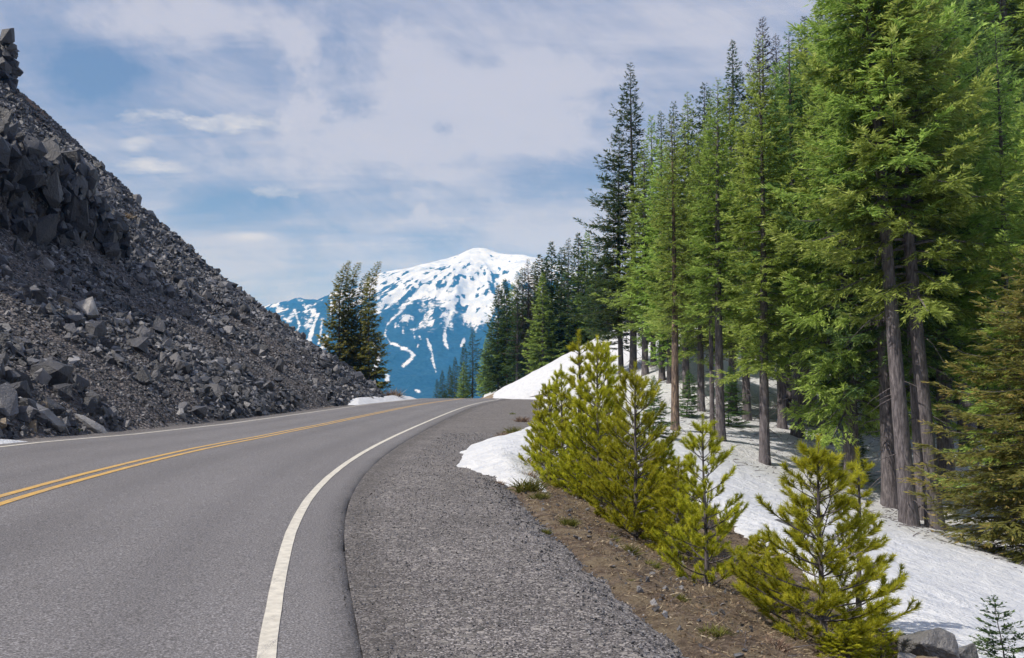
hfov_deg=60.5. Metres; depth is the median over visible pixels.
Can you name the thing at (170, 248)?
boulder
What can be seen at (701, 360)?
hemlock tree
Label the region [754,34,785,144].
hemlock tree
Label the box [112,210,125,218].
boulder
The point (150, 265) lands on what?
boulder
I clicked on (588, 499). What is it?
young pine
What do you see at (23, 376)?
boulder
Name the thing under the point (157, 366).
boulder
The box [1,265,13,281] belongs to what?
boulder
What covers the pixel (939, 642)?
boulder
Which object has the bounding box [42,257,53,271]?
boulder
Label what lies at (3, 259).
boulder
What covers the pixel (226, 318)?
boulder
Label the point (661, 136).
hemlock tree
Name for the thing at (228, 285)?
boulder
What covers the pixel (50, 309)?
boulder
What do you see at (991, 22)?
hemlock tree
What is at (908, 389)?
hemlock tree
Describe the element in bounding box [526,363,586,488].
young pine
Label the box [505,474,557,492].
grass tuft
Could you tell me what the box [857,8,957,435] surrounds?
hemlock tree
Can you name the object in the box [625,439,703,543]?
young pine
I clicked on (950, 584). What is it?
snow field
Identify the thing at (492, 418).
gravel shoulder
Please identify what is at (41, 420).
boulder
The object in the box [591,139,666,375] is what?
hemlock tree
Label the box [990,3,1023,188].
hemlock tree
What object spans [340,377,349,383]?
boulder
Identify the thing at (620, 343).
hemlock tree
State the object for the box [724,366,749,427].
fir sapling
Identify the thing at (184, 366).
boulder
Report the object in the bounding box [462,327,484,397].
conifer tree
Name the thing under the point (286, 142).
sky
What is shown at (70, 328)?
boulder
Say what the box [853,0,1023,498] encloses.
hemlock tree
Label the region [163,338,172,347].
boulder
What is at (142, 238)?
boulder
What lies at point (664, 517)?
young pine
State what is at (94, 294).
boulder
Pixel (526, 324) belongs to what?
conifer tree
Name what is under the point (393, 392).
bare bush
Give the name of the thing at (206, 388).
boulder
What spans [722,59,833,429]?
hemlock tree
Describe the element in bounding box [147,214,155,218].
boulder
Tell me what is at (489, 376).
conifer tree
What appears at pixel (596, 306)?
conifer tree
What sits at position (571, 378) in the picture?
young pine
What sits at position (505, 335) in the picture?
conifer tree
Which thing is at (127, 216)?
dry bush
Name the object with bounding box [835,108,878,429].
hemlock tree
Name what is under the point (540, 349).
conifer tree
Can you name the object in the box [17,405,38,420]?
boulder
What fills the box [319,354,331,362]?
boulder
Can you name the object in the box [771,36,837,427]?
hemlock tree
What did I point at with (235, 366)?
boulder
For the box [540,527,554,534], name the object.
grass tuft
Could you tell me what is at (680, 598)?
grass tuft
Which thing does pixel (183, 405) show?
boulder
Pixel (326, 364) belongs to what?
boulder
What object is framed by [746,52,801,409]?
hemlock tree
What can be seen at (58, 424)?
boulder
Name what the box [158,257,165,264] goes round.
boulder
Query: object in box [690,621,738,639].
grass tuft
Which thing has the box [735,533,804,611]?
young pine
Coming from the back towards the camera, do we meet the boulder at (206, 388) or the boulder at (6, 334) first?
the boulder at (206, 388)
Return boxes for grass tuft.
[502,426,523,433]
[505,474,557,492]
[526,490,552,499]
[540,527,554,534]
[555,516,582,527]
[609,534,620,541]
[621,543,645,556]
[644,560,664,568]
[672,593,691,602]
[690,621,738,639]
[755,632,797,654]
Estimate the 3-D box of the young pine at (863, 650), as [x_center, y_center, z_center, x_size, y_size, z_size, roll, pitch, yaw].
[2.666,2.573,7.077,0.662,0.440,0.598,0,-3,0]
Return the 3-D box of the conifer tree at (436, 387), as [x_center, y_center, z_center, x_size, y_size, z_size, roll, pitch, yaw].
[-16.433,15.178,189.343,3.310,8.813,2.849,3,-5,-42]
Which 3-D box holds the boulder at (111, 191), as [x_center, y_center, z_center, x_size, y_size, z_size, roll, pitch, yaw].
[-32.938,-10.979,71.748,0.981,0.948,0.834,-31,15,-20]
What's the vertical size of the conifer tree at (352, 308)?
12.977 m
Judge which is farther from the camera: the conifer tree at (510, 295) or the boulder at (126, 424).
the conifer tree at (510, 295)
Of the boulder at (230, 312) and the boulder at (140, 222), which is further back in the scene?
the boulder at (140, 222)
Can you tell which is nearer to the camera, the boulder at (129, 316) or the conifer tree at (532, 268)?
the boulder at (129, 316)
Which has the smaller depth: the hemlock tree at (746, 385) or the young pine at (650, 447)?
the young pine at (650, 447)
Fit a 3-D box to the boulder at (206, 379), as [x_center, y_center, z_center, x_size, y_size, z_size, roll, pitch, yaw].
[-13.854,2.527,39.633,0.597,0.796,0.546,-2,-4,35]
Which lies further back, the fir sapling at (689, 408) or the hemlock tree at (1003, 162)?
the fir sapling at (689, 408)
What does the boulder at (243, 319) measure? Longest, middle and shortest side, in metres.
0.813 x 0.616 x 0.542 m
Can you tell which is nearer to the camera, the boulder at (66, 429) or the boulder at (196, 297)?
the boulder at (66, 429)
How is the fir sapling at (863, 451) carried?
on the ground at (491, 396)
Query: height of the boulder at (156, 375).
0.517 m
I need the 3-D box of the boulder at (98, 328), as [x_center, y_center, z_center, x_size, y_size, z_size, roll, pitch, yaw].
[-16.680,0.196,34.925,0.704,1.144,0.891,0,-3,7]
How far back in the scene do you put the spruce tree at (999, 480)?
21.56 m
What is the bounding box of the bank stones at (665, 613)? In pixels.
[524,480,897,657]
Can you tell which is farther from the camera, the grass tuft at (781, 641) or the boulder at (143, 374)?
the boulder at (143, 374)
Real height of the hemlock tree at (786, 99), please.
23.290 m
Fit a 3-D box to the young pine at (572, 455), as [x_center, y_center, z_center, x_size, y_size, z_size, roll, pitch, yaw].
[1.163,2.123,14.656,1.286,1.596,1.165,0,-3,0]
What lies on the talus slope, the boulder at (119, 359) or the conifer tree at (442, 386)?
the boulder at (119, 359)
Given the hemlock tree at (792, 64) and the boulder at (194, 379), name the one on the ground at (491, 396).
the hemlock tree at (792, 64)
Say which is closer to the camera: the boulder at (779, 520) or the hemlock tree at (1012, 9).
the boulder at (779, 520)
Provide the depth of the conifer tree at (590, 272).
100.37 m
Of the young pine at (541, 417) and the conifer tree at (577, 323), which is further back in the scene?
the conifer tree at (577, 323)
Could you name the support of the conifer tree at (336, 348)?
on the talus slope
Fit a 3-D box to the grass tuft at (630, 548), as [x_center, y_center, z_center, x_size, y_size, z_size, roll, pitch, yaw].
[1.341,2.536,10.083,0.505,0.194,0.506,-2,-4,27]
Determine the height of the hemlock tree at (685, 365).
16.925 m
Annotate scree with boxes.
[0,79,390,438]
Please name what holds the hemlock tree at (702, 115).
on the ground at (491, 396)
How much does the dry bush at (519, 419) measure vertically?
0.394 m
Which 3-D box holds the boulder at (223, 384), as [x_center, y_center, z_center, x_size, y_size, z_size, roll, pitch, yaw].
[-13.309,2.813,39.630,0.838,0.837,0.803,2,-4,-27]
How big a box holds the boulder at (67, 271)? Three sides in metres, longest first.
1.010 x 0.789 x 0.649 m
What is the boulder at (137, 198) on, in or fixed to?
on the talus slope
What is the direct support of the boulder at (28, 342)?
on the talus slope
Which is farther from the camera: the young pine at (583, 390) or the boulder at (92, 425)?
the boulder at (92, 425)
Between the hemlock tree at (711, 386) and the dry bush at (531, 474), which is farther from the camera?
the hemlock tree at (711, 386)
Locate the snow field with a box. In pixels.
[456,289,1023,657]
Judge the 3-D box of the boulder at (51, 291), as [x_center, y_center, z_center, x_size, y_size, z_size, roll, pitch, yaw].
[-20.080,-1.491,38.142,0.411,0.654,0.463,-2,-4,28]
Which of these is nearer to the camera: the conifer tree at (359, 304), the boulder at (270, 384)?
the boulder at (270, 384)
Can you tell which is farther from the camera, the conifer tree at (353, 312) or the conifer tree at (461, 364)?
the conifer tree at (461, 364)
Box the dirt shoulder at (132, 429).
[0,403,354,440]
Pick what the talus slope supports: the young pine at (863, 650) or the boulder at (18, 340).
the boulder at (18, 340)
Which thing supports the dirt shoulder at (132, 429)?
on the ground at (491, 396)
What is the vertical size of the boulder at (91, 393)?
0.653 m
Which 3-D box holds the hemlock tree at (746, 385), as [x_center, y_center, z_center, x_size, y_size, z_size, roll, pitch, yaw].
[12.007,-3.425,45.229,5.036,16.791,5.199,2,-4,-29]
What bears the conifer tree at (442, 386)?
on the ground at (491, 396)
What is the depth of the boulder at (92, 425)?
25.90 m
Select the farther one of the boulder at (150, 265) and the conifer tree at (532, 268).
the conifer tree at (532, 268)
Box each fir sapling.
[637,375,673,437]
[670,370,701,416]
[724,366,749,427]
[822,434,874,481]
[969,595,1023,657]
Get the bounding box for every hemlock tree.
[558,62,659,372]
[565,126,639,373]
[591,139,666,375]
[618,115,671,366]
[625,139,690,380]
[637,110,680,356]
[637,150,704,383]
[641,114,705,430]
[641,121,727,398]
[641,133,740,411]
[664,101,703,349]
[672,79,769,441]
[674,92,706,347]
[675,82,714,341]
[676,88,772,411]
[679,109,741,432]
[687,87,726,262]
[695,103,786,420]
[703,35,818,465]
[703,40,765,329]
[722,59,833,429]
[727,76,769,293]
[732,31,864,438]
[736,0,960,488]
[737,16,779,177]
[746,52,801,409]
[753,4,876,444]
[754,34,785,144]
[760,0,965,528]
[760,26,838,419]
[762,0,1023,530]
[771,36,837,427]
[772,0,985,508]
[780,44,801,147]
[791,16,816,99]
[800,5,931,435]
[821,12,836,82]
[823,0,981,520]
[829,126,956,413]
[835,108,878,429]
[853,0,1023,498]
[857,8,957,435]
[874,0,1023,464]
[877,0,1023,432]
[902,0,1012,431]
[922,50,1023,496]
[923,87,1023,497]
[929,0,1023,429]
[938,21,1023,520]
[940,0,1017,129]
[956,1,1023,380]
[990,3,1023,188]
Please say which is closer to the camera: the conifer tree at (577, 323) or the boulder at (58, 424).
the boulder at (58, 424)
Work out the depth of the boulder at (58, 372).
26.73 m
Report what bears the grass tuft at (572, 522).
on the brown bank at (677, 640)
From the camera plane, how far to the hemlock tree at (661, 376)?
57.31 m
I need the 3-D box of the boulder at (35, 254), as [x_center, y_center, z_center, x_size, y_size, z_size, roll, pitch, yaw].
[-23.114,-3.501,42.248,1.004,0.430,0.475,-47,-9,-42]
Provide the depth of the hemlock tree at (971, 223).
33.02 m
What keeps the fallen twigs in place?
on the brown bank at (677, 640)
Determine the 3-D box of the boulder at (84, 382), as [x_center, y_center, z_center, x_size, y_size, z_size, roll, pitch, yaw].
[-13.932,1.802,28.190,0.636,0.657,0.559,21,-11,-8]
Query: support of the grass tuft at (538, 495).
on the brown bank at (677, 640)
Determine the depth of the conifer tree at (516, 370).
112.09 m
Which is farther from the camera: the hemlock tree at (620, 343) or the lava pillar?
the lava pillar
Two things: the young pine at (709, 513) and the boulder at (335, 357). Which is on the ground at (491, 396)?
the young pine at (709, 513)
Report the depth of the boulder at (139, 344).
38.16 m
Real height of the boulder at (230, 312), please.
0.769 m
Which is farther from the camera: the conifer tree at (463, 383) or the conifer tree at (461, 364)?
the conifer tree at (461, 364)
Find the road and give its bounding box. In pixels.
[0,398,504,657]
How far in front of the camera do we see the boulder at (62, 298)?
37.72 m
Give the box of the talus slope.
[0,90,384,438]
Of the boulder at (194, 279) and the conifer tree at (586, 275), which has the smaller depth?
the boulder at (194, 279)
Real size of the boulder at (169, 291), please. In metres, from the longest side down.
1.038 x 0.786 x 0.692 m
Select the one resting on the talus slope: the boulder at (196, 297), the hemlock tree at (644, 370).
the boulder at (196, 297)
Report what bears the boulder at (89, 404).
on the talus slope
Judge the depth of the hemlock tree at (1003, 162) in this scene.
27.41 m
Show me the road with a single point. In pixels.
(222, 540)
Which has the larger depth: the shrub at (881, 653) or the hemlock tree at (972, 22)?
the hemlock tree at (972, 22)
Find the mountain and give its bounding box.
[264,248,593,398]
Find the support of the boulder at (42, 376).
on the talus slope
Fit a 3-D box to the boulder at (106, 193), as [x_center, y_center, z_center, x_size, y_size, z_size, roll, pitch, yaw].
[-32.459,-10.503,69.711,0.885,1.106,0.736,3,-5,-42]
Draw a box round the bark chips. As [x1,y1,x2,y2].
[520,483,897,657]
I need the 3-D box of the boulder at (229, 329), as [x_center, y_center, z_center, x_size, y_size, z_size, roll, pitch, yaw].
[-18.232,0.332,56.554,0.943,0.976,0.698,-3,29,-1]
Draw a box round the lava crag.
[0,107,132,262]
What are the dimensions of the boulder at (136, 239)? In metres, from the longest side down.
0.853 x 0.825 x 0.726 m
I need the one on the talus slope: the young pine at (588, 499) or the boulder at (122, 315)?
the boulder at (122, 315)
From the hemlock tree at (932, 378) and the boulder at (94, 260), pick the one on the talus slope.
the boulder at (94, 260)
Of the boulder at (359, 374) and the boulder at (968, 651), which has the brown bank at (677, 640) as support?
the boulder at (968, 651)
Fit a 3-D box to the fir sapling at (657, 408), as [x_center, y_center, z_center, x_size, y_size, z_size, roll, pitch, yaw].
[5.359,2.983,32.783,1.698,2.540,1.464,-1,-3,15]
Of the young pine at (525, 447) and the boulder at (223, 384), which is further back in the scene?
the boulder at (223, 384)
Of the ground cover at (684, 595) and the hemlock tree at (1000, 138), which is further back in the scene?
the hemlock tree at (1000, 138)
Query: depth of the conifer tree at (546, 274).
108.08 m
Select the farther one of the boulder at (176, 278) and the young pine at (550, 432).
the boulder at (176, 278)
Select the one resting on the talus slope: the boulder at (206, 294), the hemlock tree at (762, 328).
the boulder at (206, 294)
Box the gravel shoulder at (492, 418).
[344,394,684,657]
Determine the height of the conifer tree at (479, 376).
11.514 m
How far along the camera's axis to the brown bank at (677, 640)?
8.12 m
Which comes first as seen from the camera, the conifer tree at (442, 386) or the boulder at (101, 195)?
the boulder at (101, 195)
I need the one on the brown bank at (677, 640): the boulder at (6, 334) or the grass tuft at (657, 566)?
the grass tuft at (657, 566)
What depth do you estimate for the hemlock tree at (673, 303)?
38.07 m
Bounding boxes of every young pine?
[518,379,573,479]
[520,391,555,468]
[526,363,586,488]
[544,410,599,499]
[545,327,601,490]
[554,333,628,503]
[572,340,641,499]
[577,359,699,540]
[578,410,650,520]
[605,437,690,519]
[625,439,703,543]
[641,455,712,560]
[650,413,760,586]
[723,431,923,650]
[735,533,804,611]
[813,621,878,657]
[828,446,902,622]
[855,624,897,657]
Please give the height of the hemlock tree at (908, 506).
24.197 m
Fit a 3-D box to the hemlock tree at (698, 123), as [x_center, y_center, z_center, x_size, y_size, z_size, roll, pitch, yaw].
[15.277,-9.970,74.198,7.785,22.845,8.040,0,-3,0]
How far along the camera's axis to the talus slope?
37.13 m
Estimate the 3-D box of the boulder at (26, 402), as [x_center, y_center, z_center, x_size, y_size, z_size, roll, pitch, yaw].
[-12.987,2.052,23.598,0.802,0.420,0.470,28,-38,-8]
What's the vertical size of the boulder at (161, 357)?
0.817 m
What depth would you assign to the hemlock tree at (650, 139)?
64.53 m
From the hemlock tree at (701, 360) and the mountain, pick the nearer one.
the hemlock tree at (701, 360)
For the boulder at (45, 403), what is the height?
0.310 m
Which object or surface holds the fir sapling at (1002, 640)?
on the snow field
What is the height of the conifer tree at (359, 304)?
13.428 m
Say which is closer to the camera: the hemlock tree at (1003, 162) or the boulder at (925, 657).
the boulder at (925, 657)
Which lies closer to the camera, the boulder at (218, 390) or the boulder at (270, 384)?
the boulder at (218, 390)
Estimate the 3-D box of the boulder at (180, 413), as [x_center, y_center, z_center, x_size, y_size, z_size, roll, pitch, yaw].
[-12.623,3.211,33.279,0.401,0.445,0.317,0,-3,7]
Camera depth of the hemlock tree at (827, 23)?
71.59 m
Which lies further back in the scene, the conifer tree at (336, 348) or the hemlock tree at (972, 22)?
the conifer tree at (336, 348)
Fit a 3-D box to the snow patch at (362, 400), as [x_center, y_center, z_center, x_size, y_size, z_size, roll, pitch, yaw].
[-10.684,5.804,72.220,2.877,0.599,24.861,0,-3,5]
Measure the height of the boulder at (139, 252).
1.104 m
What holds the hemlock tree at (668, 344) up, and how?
on the ground at (491, 396)
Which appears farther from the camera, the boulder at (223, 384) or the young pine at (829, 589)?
the boulder at (223, 384)
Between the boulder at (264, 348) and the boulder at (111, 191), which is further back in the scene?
the boulder at (111, 191)
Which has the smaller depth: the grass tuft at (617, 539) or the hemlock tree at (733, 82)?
the grass tuft at (617, 539)
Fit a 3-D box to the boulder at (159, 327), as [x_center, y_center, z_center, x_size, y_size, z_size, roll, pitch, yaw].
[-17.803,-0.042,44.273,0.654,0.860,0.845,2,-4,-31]
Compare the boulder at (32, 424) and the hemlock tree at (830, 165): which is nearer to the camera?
the boulder at (32, 424)
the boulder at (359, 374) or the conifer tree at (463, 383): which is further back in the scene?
the conifer tree at (463, 383)
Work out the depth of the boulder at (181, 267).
68.32 m
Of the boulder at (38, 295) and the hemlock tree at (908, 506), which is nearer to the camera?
the hemlock tree at (908, 506)
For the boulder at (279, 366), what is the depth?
55.35 m
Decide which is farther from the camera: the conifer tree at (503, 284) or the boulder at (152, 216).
the conifer tree at (503, 284)
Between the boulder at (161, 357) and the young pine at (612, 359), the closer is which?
the young pine at (612, 359)
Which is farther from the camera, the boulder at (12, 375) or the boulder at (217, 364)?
the boulder at (217, 364)
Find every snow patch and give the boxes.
[0,439,27,443]
[348,395,415,404]
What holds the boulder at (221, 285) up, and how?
on the talus slope
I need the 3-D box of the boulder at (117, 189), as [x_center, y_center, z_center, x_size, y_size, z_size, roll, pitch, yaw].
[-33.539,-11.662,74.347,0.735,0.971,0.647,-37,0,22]
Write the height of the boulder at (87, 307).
1.144 m
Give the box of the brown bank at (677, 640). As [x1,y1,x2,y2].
[509,462,898,657]
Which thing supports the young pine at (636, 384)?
on the ground at (491, 396)
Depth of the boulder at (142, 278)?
53.52 m
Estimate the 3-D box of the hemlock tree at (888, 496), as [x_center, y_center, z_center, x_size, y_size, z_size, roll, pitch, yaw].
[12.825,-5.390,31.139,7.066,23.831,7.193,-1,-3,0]
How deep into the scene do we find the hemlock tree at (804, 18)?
79.53 m
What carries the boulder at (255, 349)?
on the talus slope
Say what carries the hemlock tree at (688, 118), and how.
on the ground at (491, 396)
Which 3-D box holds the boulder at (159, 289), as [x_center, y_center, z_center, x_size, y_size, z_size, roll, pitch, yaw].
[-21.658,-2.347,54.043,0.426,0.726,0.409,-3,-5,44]
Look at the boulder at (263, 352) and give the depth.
57.81 m
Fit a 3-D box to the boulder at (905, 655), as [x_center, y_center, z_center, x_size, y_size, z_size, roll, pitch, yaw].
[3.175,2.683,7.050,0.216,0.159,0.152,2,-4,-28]
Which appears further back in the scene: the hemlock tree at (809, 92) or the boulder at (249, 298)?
the boulder at (249, 298)
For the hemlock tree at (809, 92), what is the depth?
40.39 m
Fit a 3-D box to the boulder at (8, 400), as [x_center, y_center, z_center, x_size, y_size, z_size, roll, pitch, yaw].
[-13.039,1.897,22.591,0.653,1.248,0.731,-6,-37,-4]
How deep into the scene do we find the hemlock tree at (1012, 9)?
50.42 m
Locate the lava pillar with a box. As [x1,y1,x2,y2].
[0,28,23,91]
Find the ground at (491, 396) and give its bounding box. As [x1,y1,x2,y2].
[166,393,774,631]
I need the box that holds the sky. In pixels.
[0,0,940,305]
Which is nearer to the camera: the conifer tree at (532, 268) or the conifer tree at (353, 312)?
the conifer tree at (353, 312)
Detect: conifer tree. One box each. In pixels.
[316,260,360,367]
[332,262,368,375]
[346,282,357,356]
[349,273,383,387]
[351,261,394,393]
[433,379,439,397]
[437,370,448,397]
[442,366,453,397]
[445,357,459,397]
[452,343,470,397]
[455,362,471,397]
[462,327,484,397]
[473,285,514,392]
[474,338,493,396]
[475,325,496,392]
[477,278,519,384]
[488,282,524,390]
[488,287,516,384]
[496,269,537,380]
[503,259,540,374]
[503,272,537,380]
[520,257,564,373]
[520,261,541,368]
[520,273,564,371]
[521,254,545,367]
[526,241,564,371]
[541,247,574,360]
[545,239,590,355]
[552,232,594,352]
[558,231,604,352]
[574,239,613,337]
[587,249,625,336]
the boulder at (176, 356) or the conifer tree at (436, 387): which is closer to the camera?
the boulder at (176, 356)
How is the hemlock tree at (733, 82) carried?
on the ground at (491, 396)
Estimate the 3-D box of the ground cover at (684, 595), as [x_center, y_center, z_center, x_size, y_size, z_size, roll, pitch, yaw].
[2.124,2.857,10.856,3.903,1.055,12.129,0,-3,0]
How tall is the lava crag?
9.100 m
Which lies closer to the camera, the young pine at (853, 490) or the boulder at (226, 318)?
the young pine at (853, 490)
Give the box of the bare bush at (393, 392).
[383,388,405,397]
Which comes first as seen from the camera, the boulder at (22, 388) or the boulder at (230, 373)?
the boulder at (22, 388)
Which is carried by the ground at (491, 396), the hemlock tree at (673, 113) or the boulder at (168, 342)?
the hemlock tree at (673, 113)
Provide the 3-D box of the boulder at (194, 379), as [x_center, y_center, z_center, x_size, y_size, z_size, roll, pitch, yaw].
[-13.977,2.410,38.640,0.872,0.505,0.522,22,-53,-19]
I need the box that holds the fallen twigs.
[529,486,891,657]
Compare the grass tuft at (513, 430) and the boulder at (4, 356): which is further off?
the grass tuft at (513, 430)
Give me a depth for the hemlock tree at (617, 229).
66.04 m
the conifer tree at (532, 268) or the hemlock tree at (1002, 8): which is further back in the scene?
the conifer tree at (532, 268)
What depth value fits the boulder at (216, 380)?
41.27 m
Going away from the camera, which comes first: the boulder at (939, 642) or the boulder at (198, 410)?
the boulder at (939, 642)
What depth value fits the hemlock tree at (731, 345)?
48.26 m
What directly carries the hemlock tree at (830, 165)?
on the ground at (491, 396)
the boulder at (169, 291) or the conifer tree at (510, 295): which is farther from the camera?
the conifer tree at (510, 295)
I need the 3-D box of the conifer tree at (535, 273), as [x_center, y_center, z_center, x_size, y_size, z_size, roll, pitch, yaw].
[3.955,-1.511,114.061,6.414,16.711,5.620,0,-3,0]
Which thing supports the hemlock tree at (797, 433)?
on the ground at (491, 396)
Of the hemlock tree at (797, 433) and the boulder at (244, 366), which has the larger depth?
the boulder at (244, 366)
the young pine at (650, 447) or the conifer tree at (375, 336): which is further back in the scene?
the conifer tree at (375, 336)
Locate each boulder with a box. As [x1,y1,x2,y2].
[0,255,10,268]
[0,352,8,364]
[0,358,5,378]
[0,382,18,419]
[0,418,6,429]
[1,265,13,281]
[1,332,12,338]
[5,366,20,381]
[12,368,33,389]
[13,238,22,252]
[13,338,25,345]
[14,379,31,398]
[17,337,30,345]
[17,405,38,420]
[19,398,40,414]
[26,250,40,258]
[28,420,36,431]
[30,359,73,384]
[31,290,47,303]
[32,368,51,384]
[34,415,47,423]
[36,403,65,431]
[40,401,48,408]
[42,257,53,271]
[44,396,65,414]
[45,302,55,314]
[46,287,56,297]
[52,383,71,401]
[57,295,72,307]
[57,416,69,433]
[58,265,71,276]
[60,276,71,290]
[64,315,82,326]
[65,323,76,336]
[73,374,89,389]
[74,296,98,318]
[74,413,107,432]
[82,397,97,414]
[84,291,98,298]
[84,320,107,338]
[86,390,100,404]
[87,257,97,265]
[93,161,103,168]
[97,193,105,198]
[99,191,108,197]
[105,187,115,196]
[107,181,114,187]
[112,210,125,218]
[113,186,120,193]
[114,354,124,363]
[115,312,126,318]
[123,420,129,427]
[126,313,132,323]
[126,337,148,352]
[132,194,141,204]
[132,235,140,242]
[134,231,145,245]
[134,248,142,256]
[134,272,148,284]
[134,325,151,338]
[135,366,152,385]
[136,217,144,227]
[145,260,156,271]
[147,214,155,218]
[151,370,160,380]
[153,320,165,333]
[153,363,162,372]
[156,285,163,293]
[156,352,164,362]
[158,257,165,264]
[163,285,174,297]
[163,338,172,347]
[164,245,174,253]
[169,352,180,365]
[172,275,183,282]
[175,359,190,374]
[176,408,185,418]
[177,279,190,297]
[177,402,187,411]
[178,261,184,271]
[188,277,197,283]
[190,289,201,303]
[190,376,202,383]
[192,406,205,417]
[195,382,210,392]
[200,376,212,383]
[202,290,211,299]
[208,383,224,395]
[212,377,220,383]
[213,361,225,369]
[218,281,231,289]
[218,282,224,288]
[218,382,226,395]
[222,316,229,323]
[223,298,234,307]
[224,325,236,335]
[224,370,234,376]
[227,309,237,316]
[230,362,242,372]
[239,303,249,313]
[240,315,247,323]
[242,362,247,372]
[246,296,255,301]
[250,344,259,356]
[259,344,267,353]
[259,349,267,357]
[264,381,273,389]
[274,359,283,372]
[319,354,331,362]
[321,361,334,368]
[332,355,340,364]
[333,364,339,373]
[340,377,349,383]
[353,371,363,380]
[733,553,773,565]
[775,519,802,529]
[896,628,959,657]
[897,652,915,657]
[915,656,938,657]
[958,643,978,657]
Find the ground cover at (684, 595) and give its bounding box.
[537,509,825,655]
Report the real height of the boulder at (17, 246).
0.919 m
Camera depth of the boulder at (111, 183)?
74.41 m
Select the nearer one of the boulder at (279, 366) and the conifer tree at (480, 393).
the boulder at (279, 366)
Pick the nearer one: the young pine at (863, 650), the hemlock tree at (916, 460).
the young pine at (863, 650)
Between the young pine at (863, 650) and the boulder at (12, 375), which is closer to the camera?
the young pine at (863, 650)
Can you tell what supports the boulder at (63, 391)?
on the talus slope
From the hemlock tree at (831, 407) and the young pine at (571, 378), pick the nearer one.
the young pine at (571, 378)
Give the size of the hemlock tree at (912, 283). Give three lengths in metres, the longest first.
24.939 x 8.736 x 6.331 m
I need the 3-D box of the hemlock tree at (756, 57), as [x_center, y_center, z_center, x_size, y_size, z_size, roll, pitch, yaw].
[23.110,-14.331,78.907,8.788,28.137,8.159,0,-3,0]
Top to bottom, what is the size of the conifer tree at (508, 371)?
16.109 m
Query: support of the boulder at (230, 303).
on the talus slope
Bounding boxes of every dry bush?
[122,212,134,218]
[492,430,512,436]
[511,416,531,421]
[519,470,539,478]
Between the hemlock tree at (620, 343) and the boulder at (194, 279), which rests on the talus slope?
the boulder at (194, 279)
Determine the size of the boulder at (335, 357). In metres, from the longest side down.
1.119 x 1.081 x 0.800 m
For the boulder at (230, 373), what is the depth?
44.50 m
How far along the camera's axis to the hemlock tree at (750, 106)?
75.11 m
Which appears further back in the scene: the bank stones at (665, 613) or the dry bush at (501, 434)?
the dry bush at (501, 434)
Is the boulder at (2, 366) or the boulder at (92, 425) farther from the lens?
the boulder at (92, 425)
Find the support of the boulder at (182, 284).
on the talus slope
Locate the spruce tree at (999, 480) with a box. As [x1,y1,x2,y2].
[896,249,1023,565]
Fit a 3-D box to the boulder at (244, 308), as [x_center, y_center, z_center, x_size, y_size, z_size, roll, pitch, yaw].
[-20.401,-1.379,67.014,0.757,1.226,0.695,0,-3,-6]
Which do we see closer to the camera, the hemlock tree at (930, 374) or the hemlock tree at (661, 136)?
the hemlock tree at (930, 374)
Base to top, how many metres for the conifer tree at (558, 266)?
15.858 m
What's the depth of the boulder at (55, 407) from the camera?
24.68 m
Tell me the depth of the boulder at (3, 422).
21.46 m
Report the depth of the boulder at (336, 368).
68.35 m
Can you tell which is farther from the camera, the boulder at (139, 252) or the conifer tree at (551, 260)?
the conifer tree at (551, 260)
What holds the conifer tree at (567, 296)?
on the ground at (491, 396)
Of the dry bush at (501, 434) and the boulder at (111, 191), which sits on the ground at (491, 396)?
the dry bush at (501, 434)
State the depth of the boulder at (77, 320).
34.58 m
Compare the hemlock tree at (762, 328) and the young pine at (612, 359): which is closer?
the young pine at (612, 359)
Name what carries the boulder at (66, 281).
on the talus slope
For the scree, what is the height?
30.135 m
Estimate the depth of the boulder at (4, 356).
25.00 m
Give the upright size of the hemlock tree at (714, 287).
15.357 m
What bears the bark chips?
on the brown bank at (677, 640)
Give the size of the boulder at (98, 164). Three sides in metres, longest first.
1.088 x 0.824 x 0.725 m
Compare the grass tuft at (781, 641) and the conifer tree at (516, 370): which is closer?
the grass tuft at (781, 641)
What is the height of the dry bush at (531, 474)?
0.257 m
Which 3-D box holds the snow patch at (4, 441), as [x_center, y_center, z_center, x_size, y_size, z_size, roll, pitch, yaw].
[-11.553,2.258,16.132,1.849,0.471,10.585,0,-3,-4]
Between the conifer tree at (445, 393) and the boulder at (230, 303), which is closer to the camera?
the boulder at (230, 303)

